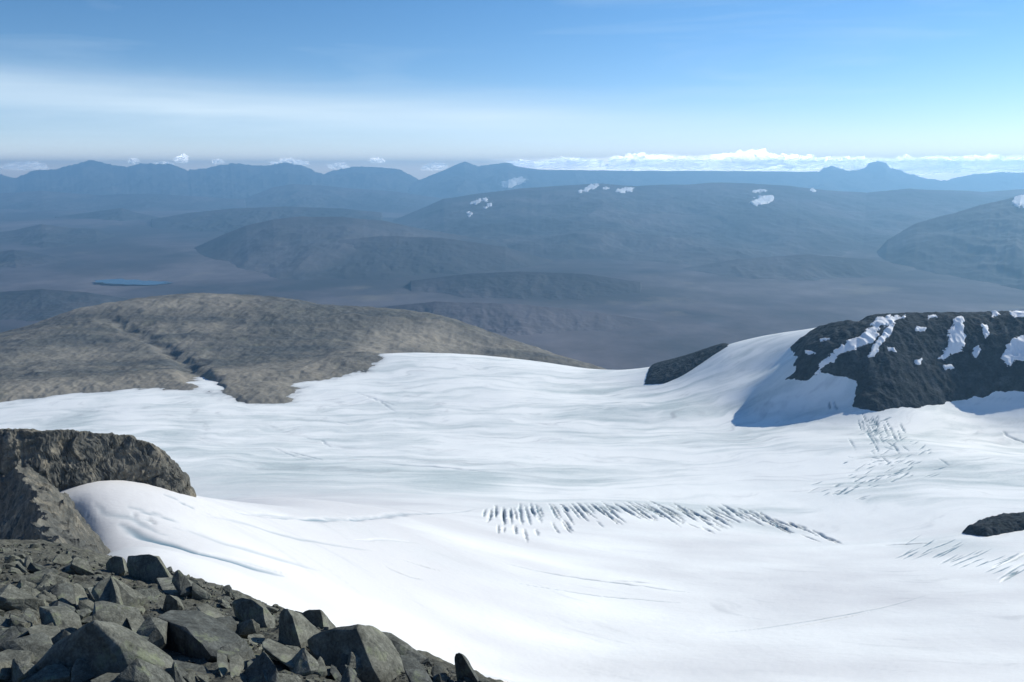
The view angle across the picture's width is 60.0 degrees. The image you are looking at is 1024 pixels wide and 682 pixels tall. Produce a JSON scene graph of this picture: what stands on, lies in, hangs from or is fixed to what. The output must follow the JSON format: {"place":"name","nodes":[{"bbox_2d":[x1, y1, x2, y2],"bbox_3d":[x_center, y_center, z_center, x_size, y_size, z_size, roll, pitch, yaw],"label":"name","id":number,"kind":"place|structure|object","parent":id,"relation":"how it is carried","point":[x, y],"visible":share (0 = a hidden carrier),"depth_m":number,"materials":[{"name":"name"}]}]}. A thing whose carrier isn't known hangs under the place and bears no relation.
{"place":"outdoors","nodes":[
{"label":"outdoors","id":0,"kind":"place"},
{"bbox_2d":[0,250,68,267],"bbox_3d":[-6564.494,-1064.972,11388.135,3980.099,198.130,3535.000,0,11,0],"label":"hill","id":1,"kind":"structure","parent":0,"point":[14,258],"depth_m":11111.07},
{"bbox_2d":[0,224,114,247],"bbox_3d":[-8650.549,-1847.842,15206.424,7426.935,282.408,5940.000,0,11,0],"label":"hill","id":2,"kind":"structure","parent":0,"point":[43,236],"depth_m":14654.77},
{"bbox_2d":[0,289,131,320],"bbox_3d":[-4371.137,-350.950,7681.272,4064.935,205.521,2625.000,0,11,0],"label":"hill","id":3,"kind":"structure","parent":0,"point":[34,305],"depth_m":7364.55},
{"bbox_2d":[0,428,196,556],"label":"cliff","id":4,"kind":"structure","parent":0,"point":[40,471],"depth_m":309.51,"materials":[{"name":"stone"}]},
{"bbox_2d":[55,208,160,220],"bbox_3d":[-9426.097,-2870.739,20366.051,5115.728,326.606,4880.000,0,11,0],"label":"hill","id":5,"kind":"structure","parent":0,"point":[119,214],"depth_m":20366.40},
{"bbox_2d":[0,191,245,211],"bbox_3d":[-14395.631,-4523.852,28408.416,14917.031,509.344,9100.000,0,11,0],"label":"hill","id":6,"kind":"structure","parent":0,"point":[40,200],"depth_m":27955.58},
{"bbox_2d":[95,278,170,284],"bbox_3d":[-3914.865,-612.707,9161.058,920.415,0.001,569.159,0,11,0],"label":"lake","id":7,"kind":"structure","parent":0,"point":[127,282],"depth_m":9095.75,"materials":[{"name":"blue liquid"}]},
{"bbox_2d":[0,160,349,198],"bbox_3d":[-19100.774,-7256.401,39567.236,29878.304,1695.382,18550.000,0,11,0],"label":"mountain range","id":8,"kind":"structure","parent":0,"point":[228,181],"depth_m":39777.77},
{"bbox_2d":[0,539,502,681],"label":"rocky slope","id":9,"kind":"structure","parent":0,"point":[141,584],"depth_m":16.34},
{"bbox_2d":[0,617,9,627],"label":"rock","id":10,"kind":"object","parent":9,"relation":"on","point":[4,622],"visible":0.32,"depth_m":11.13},
{"bbox_2d":[0,659,10,680],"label":"rock","id":11,"kind":"object","parent":9,"relation":"on","point":[5,670],"visible":0.76,"depth_m":8.42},
{"bbox_2d":[4,555,20,563],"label":"rock","id":12,"kind":"object","parent":9,"relation":"on","point":[10,558],"visible":0.36,"depth_m":20.70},
{"bbox_2d":[0,626,29,651],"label":"rock","id":13,"kind":"object","parent":9,"relation":"on","point":[12,632],"visible":0.45,"depth_m":10.12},
{"bbox_2d":[0,649,34,664],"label":"boulder","id":14,"kind":"object","parent":9,"relation":"on","point":[10,655],"visible":0.39,"depth_m":9.03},
{"bbox_2d":[0,584,38,610],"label":"rock","id":15,"kind":"object","parent":9,"relation":"on","point":[12,597],"visible":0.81,"depth_m":13.01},
{"bbox_2d":[9,614,32,626],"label":"rock","id":16,"kind":"object","parent":9,"relation":"on","point":[14,620],"visible":0.47,"depth_m":11.16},
{"bbox_2d":[11,658,38,681],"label":"rock","id":17,"kind":"object","parent":9,"relation":"on","point":[20,670],"visible":0.91,"depth_m":8.36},
{"bbox_2d":[18,614,33,623],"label":"rock","id":18,"kind":"object","parent":9,"relation":"on","point":[29,617],"visible":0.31,"depth_m":11.46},
{"bbox_2d":[1,633,51,660],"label":"rock","id":19,"kind":"object","parent":9,"relation":"on","point":[39,645],"visible":0.41,"depth_m":9.36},
{"bbox_2d":[16,579,37,588],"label":"rock","id":20,"kind":"object","parent":9,"relation":"on","point":[20,584],"visible":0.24,"depth_m":15.36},
{"bbox_2d":[13,573,45,582],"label":"rock","id":21,"kind":"object","parent":9,"relation":"on","point":[35,578],"visible":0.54,"depth_m":16.83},
{"bbox_2d":[27,562,46,572],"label":"rock","id":22,"kind":"object","parent":9,"relation":"on","point":[33,567],"visible":0.59,"depth_m":18.05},
{"bbox_2d":[28,624,59,645],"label":"boulder","id":23,"kind":"object","parent":9,"relation":"on","point":[50,631],"visible":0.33,"depth_m":10.15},
{"bbox_2d":[33,568,57,573],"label":"rock","id":24,"kind":"object","parent":9,"relation":"on","point":[53,570],"visible":0.35,"depth_m":17.29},
{"bbox_2d":[27,664,70,681],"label":"rock","id":25,"kind":"object","parent":9,"relation":"on","point":[55,673],"visible":0.98,"depth_m":8.30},
{"bbox_2d":[42,590,58,605],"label":"rock","id":26,"kind":"object","parent":9,"relation":"on","point":[54,599],"visible":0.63,"depth_m":13.68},
{"bbox_2d":[40,572,67,583],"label":"rock","id":27,"kind":"object","parent":9,"relation":"on","point":[58,578],"visible":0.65,"depth_m":16.33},
{"bbox_2d":[39,606,81,633],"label":"rock","id":28,"kind":"object","parent":9,"relation":"on","point":[66,618],"visible":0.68,"depth_m":11.28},
{"bbox_2d":[51,629,70,644],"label":"rock","id":29,"kind":"object","parent":9,"relation":"on","point":[60,635],"visible":0.14,"depth_m":9.75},
{"bbox_2d":[52,554,72,566],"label":"rock","id":30,"kind":"object","parent":9,"relation":"on","point":[60,560],"visible":0.79,"depth_m":20.33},
{"bbox_2d":[50,582,75,604],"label":"boulder","id":31,"kind":"object","parent":9,"relation":"on","point":[63,592],"visible":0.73,"depth_m":13.85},
{"bbox_2d":[52,601,74,610],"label":"rock","id":32,"kind":"object","parent":9,"relation":"on","point":[58,603],"visible":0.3,"depth_m":12.30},
{"bbox_2d":[73,583,87,609],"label":"boulder","id":33,"kind":"object","parent":9,"relation":"on","point":[79,592],"visible":0.52,"depth_m":13.58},
{"bbox_2d":[70,657,94,681],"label":"rock","id":34,"kind":"object","parent":9,"relation":"on","point":[81,671],"visible":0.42,"depth_m":8.36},
{"bbox_2d":[70,557,94,575],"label":"rock","id":35,"kind":"object","parent":9,"relation":"on","point":[79,566],"visible":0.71,"depth_m":18.77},
{"bbox_2d":[74,609,91,619],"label":"rock","id":36,"kind":"object","parent":9,"relation":"on","point":[83,613],"visible":0.46,"depth_m":12.45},
{"bbox_2d":[78,599,94,613],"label":"rock","id":37,"kind":"object","parent":9,"relation":"on","point":[86,604],"visible":0.47,"depth_m":13.23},
{"bbox_2d":[35,620,173,678],"bbox_3d":[-3.863,3.277,8.675,1.630,1.299,0.687,0,11,0],"label":"boulder","id":38,"kind":"object","parent":9,"relation":"on","point":[102,647],"visible":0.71,"depth_m":8.45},
{"bbox_2d":[90,673,119,681],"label":"boulder","id":39,"kind":"object","parent":9,"relation":"on","point":[108,677],"visible":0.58,"depth_m":8.17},
{"bbox_2d":[87,587,144,613],"bbox_3d":[-6.229,4.280,14.124,0.774,0.780,1.925,-8,13,-34],"label":"boulder","id":40,"kind":"object","parent":9,"relation":"on","point":[141,609],"visible":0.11,"depth_m":13.82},
{"bbox_2d":[110,576,122,604],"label":"rock","id":41,"kind":"object","parent":9,"relation":"on","point":[115,596],"visible":0.26,"depth_m":13.46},
{"bbox_2d":[106,556,127,575],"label":"boulder","id":42,"kind":"object","parent":9,"relation":"on","point":[116,565],"visible":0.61,"depth_m":19.87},
{"bbox_2d":[92,601,144,628],"bbox_3d":[-4.952,3.537,11.233,0.707,0.166,0.486,33,16,-28],"label":"rock","id":43,"kind":"object","parent":9,"relation":"on","point":[106,611],"visible":0.48,"depth_m":11.19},
{"bbox_2d":[91,577,148,606],"bbox_3d":[-6.035,4.031,13.687,0.738,0.437,0.825,49,19,30],"label":"rock","id":44,"kind":"object","parent":9,"relation":"on","point":[130,596],"visible":0.54,"depth_m":13.59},
{"bbox_2d":[127,618,141,632],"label":"boulder","id":45,"kind":"object","parent":9,"relation":"on","point":[134,625],"visible":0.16,"depth_m":11.04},
{"bbox_2d":[114,658,174,681],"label":"rock","id":46,"kind":"object","parent":9,"relation":"on","point":[137,670],"visible":1,"depth_m":8.17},
{"bbox_2d":[136,588,159,600],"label":"rock","id":47,"kind":"object","parent":9,"relation":"on","point":[151,594],"visible":0.51,"depth_m":14.87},
{"bbox_2d":[127,554,171,582],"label":"boulder","id":48,"kind":"object","parent":9,"relation":"on","point":[147,567],"visible":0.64,"depth_m":18.24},
{"bbox_2d":[136,615,167,650],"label":"rock","id":49,"kind":"object","parent":9,"relation":"on","point":[153,629],"visible":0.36,"depth_m":10.00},
{"bbox_2d":[162,595,183,611],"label":"rock","id":50,"kind":"object","parent":9,"relation":"on","point":[171,602],"visible":0.59,"depth_m":13.85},
{"bbox_2d":[156,577,192,597],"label":"boulder","id":51,"kind":"object","parent":9,"relation":"on","point":[166,586],"visible":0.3,"depth_m":16.95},
{"bbox_2d":[169,662,187,681],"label":"rock","id":52,"kind":"object","parent":9,"relation":"on","point":[177,672],"visible":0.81,"depth_m":8.47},
{"bbox_2d":[172,570,191,596],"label":"rock","id":53,"kind":"object","parent":9,"relation":"on","point":[182,584],"visible":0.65,"depth_m":16.47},
{"bbox_2d":[183,672,198,681],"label":"rock","id":54,"kind":"object","parent":9,"relation":"on","point":[190,677],"visible":0.99,"depth_m":8.47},
{"bbox_2d":[173,660,212,673],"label":"boulder","id":55,"kind":"object","parent":9,"relation":"on","point":[198,668],"visible":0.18,"depth_m":9.14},
{"bbox_2d":[192,582,210,599],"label":"rock","id":56,"kind":"object","parent":9,"relation":"on","point":[199,593],"visible":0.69,"depth_m":16.35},
{"bbox_2d":[157,610,255,662],"bbox_3d":[-3.551,3.604,10.446,1.429,0.852,0.822,9,14,38],"label":"boulder","id":57,"kind":"object","parent":9,"relation":"on","point":[197,634],"visible":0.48,"depth_m":10.16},
{"bbox_2d":[197,604,224,617],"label":"boulder","id":58,"kind":"object","parent":9,"relation":"on","point":[208,609],"visible":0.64,"depth_m":13.00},
{"bbox_2d":[216,653,227,676],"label":"boulder","id":59,"kind":"object","parent":9,"relation":"on","point":[222,662],"visible":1,"depth_m":9.13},
{"bbox_2d":[216,616,236,633],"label":"rock","id":60,"kind":"object","parent":9,"relation":"on","point":[229,622],"visible":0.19,"depth_m":11.39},
{"bbox_2d":[220,639,248,662],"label":"rock","id":61,"kind":"object","parent":9,"relation":"on","point":[242,645],"visible":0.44,"depth_m":10.06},
{"bbox_2d":[229,655,243,677],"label":"boulder","id":62,"kind":"object","parent":9,"relation":"on","point":[236,664],"visible":0.96,"depth_m":8.94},
{"bbox_2d":[0,543,488,681],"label":"rubble","id":63,"kind":"object","parent":9,"relation":"on","point":[429,662],"visible":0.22,"depth_m":16.32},
{"bbox_2d":[237,619,259,638],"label":"rock","id":64,"kind":"object","parent":9,"relation":"on","point":[245,629],"visible":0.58,"depth_m":11.44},
{"bbox_2d":[232,598,275,627],"bbox_3d":[-3.551,3.947,12.597,0.494,0.656,0.918,-11,15,-44],"label":"boulder","id":65,"kind":"object","parent":9,"relation":"on","point":[245,609],"visible":0.65,"depth_m":12.43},
{"bbox_2d":[247,634,264,650],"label":"boulder","id":66,"kind":"object","parent":9,"relation":"on","point":[253,638],"visible":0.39,"depth_m":11.00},
{"bbox_2d":[244,652,279,681],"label":"rock","id":67,"kind":"object","parent":9,"relation":"on","point":[253,672],"visible":0.92,"depth_m":8.81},
{"bbox_2d":[262,639,297,668],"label":"boulder","id":68,"kind":"object","parent":9,"relation":"on","point":[281,653],"visible":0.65,"depth_m":9.65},
{"bbox_2d":[262,670,302,681],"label":"rock","id":69,"kind":"object","parent":9,"relation":"on","point":[284,677],"visible":0.77,"depth_m":8.78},
{"bbox_2d":[278,609,319,648],"bbox_3d":[-2.713,3.626,11.143,0.441,0.607,0.539,4,12,18],"label":"boulder","id":70,"kind":"object","parent":9,"relation":"on","point":[299,630],"visible":0.67,"depth_m":11.01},
{"bbox_2d":[288,648,318,675],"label":"rock","id":71,"kind":"object","parent":9,"relation":"on","point":[304,661],"visible":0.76,"depth_m":9.22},
{"bbox_2d":[301,609,335,628],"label":"boulder","id":72,"kind":"object","parent":9,"relation":"on","point":[318,618],"visible":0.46,"depth_m":13.51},
{"bbox_2d":[314,656,327,676],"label":"boulder","id":73,"kind":"object","parent":9,"relation":"on","point":[321,671],"visible":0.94,"depth_m":9.21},
{"bbox_2d":[330,665,341,680],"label":"boulder","id":74,"kind":"object","parent":9,"relation":"on","point":[335,673],"visible":0.93,"depth_m":9.25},
{"bbox_2d":[340,653,348,665],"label":"rock","id":75,"kind":"object","parent":9,"relation":"on","point":[343,659],"visible":0.25,"depth_m":9.58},
{"bbox_2d":[341,665,356,681],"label":"rock","id":76,"kind":"object","parent":9,"relation":"on","point":[349,674],"visible":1,"depth_m":8.74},
{"bbox_2d":[338,665,360,681],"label":"rock","id":77,"kind":"object","parent":9,"relation":"on","point":[341,669],"visible":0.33,"depth_m":9.35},
{"bbox_2d":[347,652,362,677],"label":"rock","id":78,"kind":"object","parent":9,"relation":"on","point":[354,662],"visible":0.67,"depth_m":9.48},
{"bbox_2d":[307,624,404,681],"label":"boulder","id":79,"kind":"object","parent":9,"relation":"on","point":[373,648],"visible":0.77,"depth_m":9.69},
{"bbox_2d":[383,632,426,664],"bbox_3d":[-1.425,4.174,11.724,1.016,0.526,0.308,10,15,43],"label":"boulder","id":80,"kind":"object","parent":9,"relation":"on","point":[402,647],"visible":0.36,"depth_m":11.61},
{"bbox_2d":[400,655,431,681],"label":"boulder","id":81,"kind":"object","parent":9,"relation":"on","point":[415,670],"visible":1,"depth_m":9.17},
{"bbox_2d":[432,666,447,680],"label":"boulder","id":82,"kind":"object","parent":9,"relation":"on","point":[436,670],"visible":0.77,"depth_m":9.68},
{"bbox_2d":[454,653,478,681],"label":"boulder","id":83,"kind":"object","parent":9,"relation":"on","point":[463,668],"visible":0.98,"depth_m":9.62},
{"bbox_2d":[151,206,381,232],"bbox_3d":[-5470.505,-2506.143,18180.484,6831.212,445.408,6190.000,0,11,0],"label":"hill","id":84,"kind":"structure","parent":0,"point":[227,220],"depth_m":18174.47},
{"bbox_2d":[0,293,606,403],"bbox_3d":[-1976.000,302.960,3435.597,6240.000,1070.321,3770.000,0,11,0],"label":"hill","id":85,"kind":"structure","parent":0,"point":[251,349],"depth_m":2481.64,"materials":[{"name":"stone"}]},
{"bbox_2d":[243,184,442,210],"bbox_3d":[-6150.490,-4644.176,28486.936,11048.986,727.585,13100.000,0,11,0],"label":"hill","id":86,"kind":"structure","parent":0,"point":[303,195],"depth_m":28469.91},
{"bbox_2d":[194,216,507,280],"bbox_3d":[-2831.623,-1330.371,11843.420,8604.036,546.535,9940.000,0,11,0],"label":"hill","id":87,"kind":"structure","parent":0,"point":[300,248],"depth_m":11332.13,"materials":[{"name":"stone"}]},
{"bbox_2d":[325,166,417,192],"bbox_3d":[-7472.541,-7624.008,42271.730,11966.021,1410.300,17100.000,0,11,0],"label":"mountain range","id":88,"kind":"structure","parent":0,"point":[380,178],"depth_m":42289.48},
{"bbox_2d":[329,236,551,274],"bbox_3d":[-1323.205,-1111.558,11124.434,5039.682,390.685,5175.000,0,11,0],"label":"hill","id":89,"kind":"structure","parent":0,"point":[419,255],"depth_m":10763.85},
{"bbox_2d":[0,328,1023,681],"bbox_3d":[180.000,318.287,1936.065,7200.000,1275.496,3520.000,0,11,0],"label":"glacier","id":90,"kind":"object","parent":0,"point":[744,510],"visible":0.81,"depth_m":756.33,"materials":[{"name":"snow"}]},
{"bbox_2d":[645,343,727,383],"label":"rock rib","id":91,"kind":"object","parent":90,"relation":"on","point":[663,372],"visible":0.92,"depth_m":1834.20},
{"bbox_2d":[962,512,1023,536],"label":"rock outcrop","id":92,"kind":"object","parent":90,"relation":"on","point":[999,524],"visible":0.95,"depth_m":697.69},
{"bbox_2d":[0,198,1023,369],"bbox_3d":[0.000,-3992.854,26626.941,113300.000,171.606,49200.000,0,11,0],"label":"valley floor","id":93,"kind":"structure","parent":0,"point":[692,311],"depth_m":8564.66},
{"bbox_2d":[0,0,1023,180],"label":"sky","id":94,"kind":"structure","parent":0,"point":[412,86],"materials":[{"name":"blue"}]},
{"bbox_2d":[379,301,660,335],"bbox_3d":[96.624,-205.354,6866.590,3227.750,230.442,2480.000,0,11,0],"label":"hill","id":95,"kind":"structure","parent":0,"point":[515,319],"depth_m":6615.52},
{"bbox_2d":[410,271,641,299],"bbox_3d":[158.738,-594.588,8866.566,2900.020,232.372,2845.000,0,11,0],"label":"hill","id":96,"kind":"structure","parent":0,"point":[524,285],"depth_m":8477.02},
{"bbox_2d":[508,159,545,167],"bbox_3d":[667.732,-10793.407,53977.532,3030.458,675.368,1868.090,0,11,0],"label":"cloud","id":97,"kind":"structure","parent":0,"point":[527,164],"depth_m":53414.25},
{"bbox_2d":[537,157,603,168],"bbox_3d":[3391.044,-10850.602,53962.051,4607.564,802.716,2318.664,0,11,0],"label":"cloud","id":98,"kind":"structure","parent":0,"point":[571,163],"depth_m":53322.18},
{"bbox_2d":[605,153,664,170],"bbox_3d":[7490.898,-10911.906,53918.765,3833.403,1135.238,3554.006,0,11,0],"label":"cloud","id":99,"kind":"structure","parent":0,"point":[625,162],"depth_m":52934.37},
{"bbox_2d":[621,213,721,233],"bbox_3d":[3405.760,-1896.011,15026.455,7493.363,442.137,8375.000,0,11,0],"label":"hill","id":100,"kind":"structure","parent":0,"point":[669,223],"depth_m":15259.07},
{"bbox_2d":[631,155,717,170],"bbox_3d":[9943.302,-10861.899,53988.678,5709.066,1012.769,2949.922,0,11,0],"label":"cloud","id":101,"kind":"structure","parent":0,"point":[693,163],"depth_m":53140.69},
{"bbox_2d":[408,162,965,197],"bbox_3d":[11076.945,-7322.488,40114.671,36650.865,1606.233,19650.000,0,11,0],"label":"mountain range","id":102,"kind":"structure","parent":0,"point":[462,179],"depth_m":41137.16,"materials":[{"name":"stone"}]},
{"bbox_2d":[501,176,525,187],"bbox_3d":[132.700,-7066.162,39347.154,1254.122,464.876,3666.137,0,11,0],"label":"snow patch","id":103,"kind":"object","parent":102,"relation":"on","point":[512,182],"visible":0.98,"depth_m":38761.51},
{"bbox_2d":[393,182,1023,265],"bbox_3d":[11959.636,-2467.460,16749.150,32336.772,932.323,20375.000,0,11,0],"label":"hill","id":104,"kind":"structure","parent":0,"point":[564,222],"depth_m":16085.16,"materials":[{"name":"stone"}]},
{"bbox_2d":[578,183,598,192],"bbox_3d":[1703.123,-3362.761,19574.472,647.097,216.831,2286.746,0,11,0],"label":"snow patch","id":105,"kind":"object","parent":104,"relation":"on","point":[591,186],"visible":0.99,"depth_m":19631.48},
{"bbox_2d":[749,195,773,205],"bbox_3d":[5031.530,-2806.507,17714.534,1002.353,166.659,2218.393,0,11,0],"label":"snow patch","id":106,"kind":"object","parent":104,"relation":"on","point":[764,199],"visible":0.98,"depth_m":17766.58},
{"bbox_2d":[701,149,796,170],"bbox_3d":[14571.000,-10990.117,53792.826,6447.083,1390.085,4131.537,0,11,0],"label":"cloud","id":107,"kind":"structure","parent":0,"point":[739,160],"depth_m":52838.47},
{"bbox_2d":[748,154,832,170],"bbox_3d":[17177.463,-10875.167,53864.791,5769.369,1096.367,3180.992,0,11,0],"label":"cloud","id":108,"kind":"structure","parent":0,"point":[805,163],"depth_m":52994.38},
{"bbox_2d":[683,254,916,280],"bbox_3d":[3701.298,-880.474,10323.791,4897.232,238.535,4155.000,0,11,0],"label":"hill","id":109,"kind":"structure","parent":0,"point":[807,267],"depth_m":10019.27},
{"bbox_2d":[817,156,872,169],"bbox_3d":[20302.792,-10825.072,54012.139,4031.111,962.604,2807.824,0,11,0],"label":"cloud","id":110,"kind":"structure","parent":0,"point":[856,164],"depth_m":53074.69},
{"bbox_2d":[785,311,1023,410],"bbox_3d":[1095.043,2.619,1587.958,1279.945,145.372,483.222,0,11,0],"label":"rocky hill","id":111,"kind":"structure","parent":0,"point":[884,378],"depth_m":1448.51,"materials":[{"name":"stone"}]},
{"bbox_2d":[814,353,836,374],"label":"snow patch","id":112,"kind":"object","parent":111,"relation":"on","point":[827,360],"visible":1,"depth_m":1461.30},
{"bbox_2d":[833,314,905,355],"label":"snow patch","id":113,"kind":"object","parent":111,"relation":"on","point":[870,335],"visible":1,"depth_m":1475.20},
{"bbox_2d":[868,324,894,357],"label":"snow patch","id":114,"kind":"object","parent":111,"relation":"on","point":[887,331],"visible":1,"depth_m":1463.28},
{"bbox_2d":[938,316,965,360],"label":"snow patch","id":115,"kind":"object","parent":111,"relation":"on","point":[957,337],"visible":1,"depth_m":1473.43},
{"bbox_2d":[1001,335,1023,366],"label":"snow patch","id":116,"kind":"object","parent":111,"relation":"on","point":[1014,350],"visible":1,"depth_m":1443.77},
{"bbox_2d":[1009,309,1023,316],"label":"snow patch","id":117,"kind":"object","parent":111,"relation":"on","point":[1017,313],"visible":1,"depth_m":1502.00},
{"bbox_2d":[820,161,1023,191],"bbox_3d":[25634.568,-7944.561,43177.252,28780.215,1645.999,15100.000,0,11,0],"label":"mountain range","id":118,"kind":"structure","parent":0,"point":[997,181],"depth_m":44340.64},
{"bbox_2d":[879,154,972,175],"bbox_3d":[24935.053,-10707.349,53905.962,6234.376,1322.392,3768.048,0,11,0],"label":"cloud","id":119,"kind":"structure","parent":0,"point":[908,164],"depth_m":52903.27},
{"bbox_2d":[877,198,1023,289],"bbox_3d":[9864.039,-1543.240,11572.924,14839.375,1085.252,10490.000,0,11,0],"label":"hill","id":120,"kind":"structure","parent":0,"point":[983,242],"depth_m":10887.04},
{"bbox_2d":[1012,194,1023,207],"bbox_3d":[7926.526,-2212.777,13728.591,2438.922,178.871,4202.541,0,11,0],"label":"snow patch","id":121,"kind":"object","parent":120,"relation":"on","point":[1018,200],"visible":1,"depth_m":12046.75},
{"bbox_2d":[937,155,1023,172],"bbox_3d":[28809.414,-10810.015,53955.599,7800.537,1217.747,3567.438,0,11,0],"label":"cloud","id":122,"kind":"structure","parent":0,"point":[980,164],"depth_m":52936.47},
{"bbox_2d":[989,156,1023,170],"bbox_3d":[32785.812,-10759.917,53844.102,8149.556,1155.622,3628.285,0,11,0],"label":"cloud","id":123,"kind":"structure","parent":0,"point":[1021,160],"depth_m":53786.07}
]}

